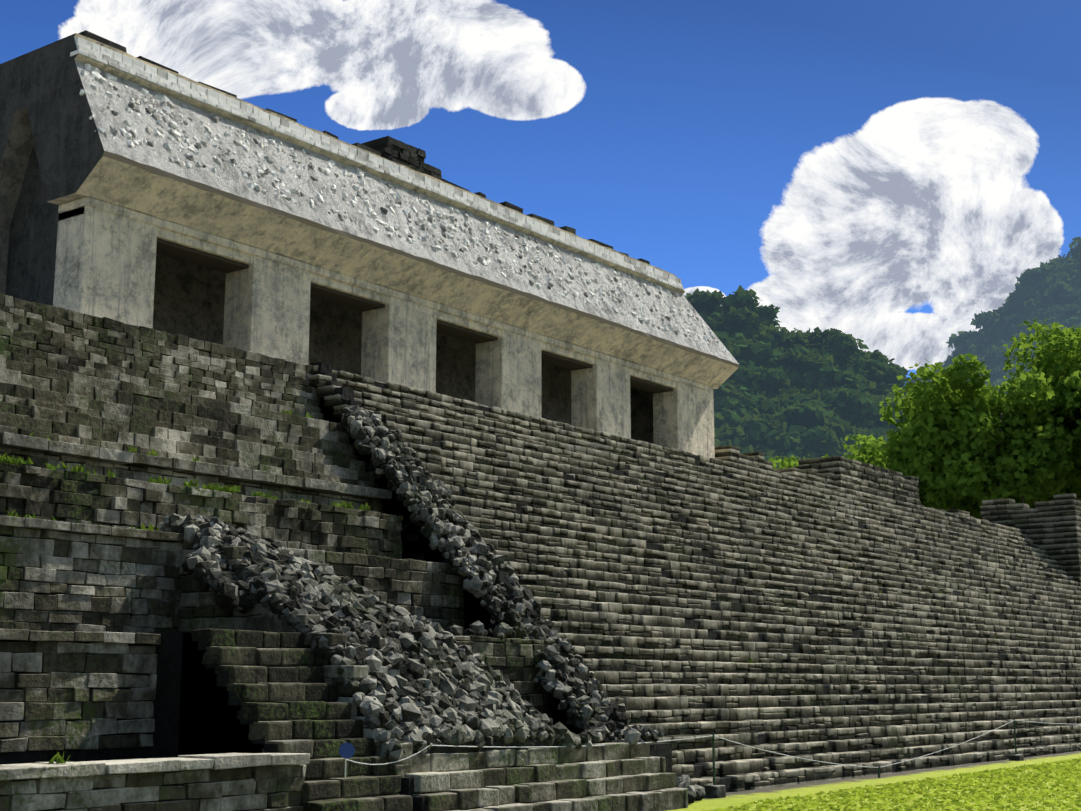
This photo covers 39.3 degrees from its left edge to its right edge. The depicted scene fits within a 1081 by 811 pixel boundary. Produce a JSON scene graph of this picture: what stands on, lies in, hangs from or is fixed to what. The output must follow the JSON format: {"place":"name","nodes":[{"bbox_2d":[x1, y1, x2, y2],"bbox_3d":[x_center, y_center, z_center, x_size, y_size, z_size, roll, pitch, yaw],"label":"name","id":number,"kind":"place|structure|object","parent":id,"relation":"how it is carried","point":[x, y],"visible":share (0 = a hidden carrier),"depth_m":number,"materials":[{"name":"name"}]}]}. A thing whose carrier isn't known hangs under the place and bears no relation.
{"place":"outdoors","nodes":[
{"label":"outdoors","id":0,"kind":"place"},
{"bbox_2d":[128,628,412,810],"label":"stone staircase","id":1,"kind":"structure","parent":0,"point":[293,700],"depth_m":21.82,"materials":[{"name":"grey stone"}]},
{"bbox_2d":[0,33,739,457],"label":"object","id":2,"kind":"structure","parent":0,"point":[94,221],"depth_m":37.84,"materials":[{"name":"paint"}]},
{"bbox_2d":[78,30,649,264],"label":"roof comb remains","id":3,"kind":"object","parent":2,"relation":"on","point":[398,151],"visible":0.19,"depth_m":44.98,"materials":[{"name":"grey stone"}]},
{"bbox_2d":[70,37,683,289],"bbox_3d":[-2.655,-5.970,42.491,0.424,0.440,24.849,-8,-13,36],"label":"cornice band","id":4,"kind":"object","parent":2,"relation":"attached to","point":[127,64],"visible":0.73,"depth_m":39.06,"materials":[{"name":"stone"}]},
{"bbox_2d":[79,64,726,351],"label":"roof face stones","id":5,"kind":"object","parent":2,"relation":"attached to","point":[165,101],"visible":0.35,"depth_m":39.22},
{"bbox_2d":[286,548,554,717],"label":"recess walls","id":6,"kind":"structure","parent":0,"point":[437,595],"depth_m":29.50,"materials":[{"name":"grey stone"}]},
{"bbox_2d":[310,362,612,726],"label":"stones","id":7,"kind":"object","parent":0,"point":[347,394],"depth_m":32.59,"materials":[{"name":"grey stone"}]},
{"bbox_2d":[0,0,1080,385],"label":"sky","id":8,"kind":"structure","parent":0,"point":[885,174],"materials":[{"name":"blue"}]},
{"bbox_2d":[684,285,909,468],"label":"hill","id":9,"kind":"structure","parent":0,"point":[816,393],"depth_m":346.12,"materials":[{"name":"green plant"}]},
{"bbox_2d":[668,751,1080,810],"bbox_3d":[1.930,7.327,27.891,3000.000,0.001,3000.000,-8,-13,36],"label":"ground","id":10,"kind":"structure","parent":0,"point":[733,799],"depth_m":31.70,"materials":[{"name":"green plant"}]},
{"bbox_2d":[0,453,391,810],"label":"stone blocks","id":11,"kind":"structure","parent":10,"relation":"on","point":[82,755],"depth_m":22.05,"materials":[{"name":"grey stone"}]},
{"bbox_2d":[0,293,402,810],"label":"terraces","id":12,"kind":"object","parent":11,"relation":"on","point":[98,395],"visible":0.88,"depth_m":26.32,"materials":[{"name":"stone"}]},
{"bbox_2d":[339,743,354,777],"bbox_3d":[-2.711,5.080,21.112,0.040,0.730,0.220,-32,-33,71],"label":"info sign","id":13,"kind":"object","parent":10,"relation":"on","point":[346,750],"visible":0.88,"depth_m":21.14,"materials":[{"name":"blue metal"}]},
{"bbox_2d":[159,521,687,810],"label":"stone steps","id":14,"kind":"structure","parent":10,"relation":"on","point":[550,779],"depth_m":24.18,"materials":[{"name":"grey stone"}]},
{"bbox_2d":[160,405,704,802],"bbox_3d":[-2.869,3.167,28.013,8.874,8.325,9.330,-8,-13,36],"label":"rubble","id":15,"kind":"object","parent":10,"relation":"on","point":[424,683],"visible":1,"depth_m":24.89,"materials":[{"name":"stone"}]},
{"bbox_2d":[304,555,671,772],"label":"stone blocks","id":16,"kind":"structure","parent":10,"relation":"on","point":[664,750],"depth_m":27.98,"materials":[{"name":"grey stone"}]},
{"bbox_2d":[307,365,1080,791],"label":"stairway","id":17,"kind":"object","parent":10,"relation":"on","point":[661,615],"visible":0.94,"depth_m":40.38,"materials":[{"name":"stone"}]},
{"bbox_2d":[0,409,1009,763],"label":"ledge weeds","id":18,"kind":"object","parent":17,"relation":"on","point":[158,481],"visible":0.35,"depth_m":27.17,"materials":[{"name":"green plant"}]},
{"bbox_2d":[316,376,1080,791],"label":"stair core","id":19,"kind":"object","parent":10,"relation":"on","point":[470,608],"visible":0.1,"depth_m":36.78,"materials":[{"name":"grey stone"}]},
{"bbox_2d":[704,785,725,797],"bbox_3d":[3.353,7.534,29.053,0.326,0.484,0.348,-8,-13,36],"label":"post base","id":20,"kind":"object","parent":10,"relation":"on","point":[715,791],"visible":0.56,"depth_m":28.96,"materials":[{"name":"grey stone"}]},
{"bbox_2d":[712,733,715,784],"bbox_3d":[3.346,6.860,29.187,0.060,1.050,0.060,-8,-13,36],"label":"fence post","id":21,"kind":"object","parent":20,"relation":"on","point":[713,745],"visible":0.83,"depth_m":29.19,"materials":[{"name":"metal"}]},
{"bbox_2d":[346,720,1062,767],"bbox_3d":[15.331,9.705,44.910,0.128,0.997,60.452,-8,-13,36],"label":"fence rope","id":22,"kind":"object","parent":21,"relation":"attached to","point":[664,741],"visible":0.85,"depth_m":28.05,"materials":[{"name":"grey fabric"}]},
{"bbox_2d":[768,452,926,506],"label":"plants","id":23,"kind":"object","parent":10,"relation":"on","point":[792,461],"depth_m":126.48,"materials":[{"name":"green plant"}]},
{"bbox_2d":[842,434,898,458],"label":"bush","id":24,"kind":"object","parent":10,"relation":"on","point":[858,438],"depth_m":153.81,"materials":[{"name":"green plant"}]},
{"bbox_2d":[715,445,1080,586],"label":"ruin walls","id":25,"kind":"structure","parent":10,"relation":"on","point":[1061,513],"depth_m":70.14,"materials":[{"name":"grey stone"}]},
{"bbox_2d":[844,435,1001,518],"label":"bush","id":26,"kind":"object","parent":10,"relation":"on","point":[864,454],"depth_m":127.78,"materials":[{"name":"green plant"}]},
{"bbox_2d":[878,353,1080,510],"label":"tree","id":27,"kind":"object","parent":10,"relation":"on","point":[959,436],"visible":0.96,"depth_m":113.48,"materials":[{"name":"green plant"}]},
{"bbox_2d":[1009,754,1023,760],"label":"post base","id":28,"kind":"object","parent":10,"relation":"on","point":[1016,757],"visible":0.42,"depth_m":41.95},
{"bbox_2d":[1013,718,1016,753],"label":"fence post","id":29,"kind":"object","parent":28,"relation":"on","point":[1015,736],"visible":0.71,"depth_m":42.16,"materials":[{"name":"metal"}]},
{"bbox_2d":[998,385,1080,526],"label":"bush","id":30,"kind":"object","parent":10,"relation":"on","point":[1069,491],"visible":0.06,"depth_m":137.78,"materials":[{"name":"green plant"}]},
{"bbox_2d":[1001,323,1080,493],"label":"tree","id":31,"kind":"object","parent":10,"relation":"on","point":[1008,364],"visible":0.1,"depth_m":129.50,"materials":[{"name":"green plant"}]},
{"bbox_2d":[1014,317,1080,483],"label":"tree","id":32,"kind":"object","parent":10,"relation":"on","point":[1070,346],"visible":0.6,"depth_m":117.70,"materials":[{"name":"green plant"}]},
{"bbox_2d":[890,475,1064,561],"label":"ruin","id":33,"kind":"object","parent":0,"point":[1026,532],"depth_m":71.13,"materials":[{"name":"grey stone"}]},
{"bbox_2d":[905,237,1080,393],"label":"hill","id":34,"kind":"structure","parent":0,"point":[1051,290],"depth_m":706.92,"materials":[{"name":"green plant"}]}
]}

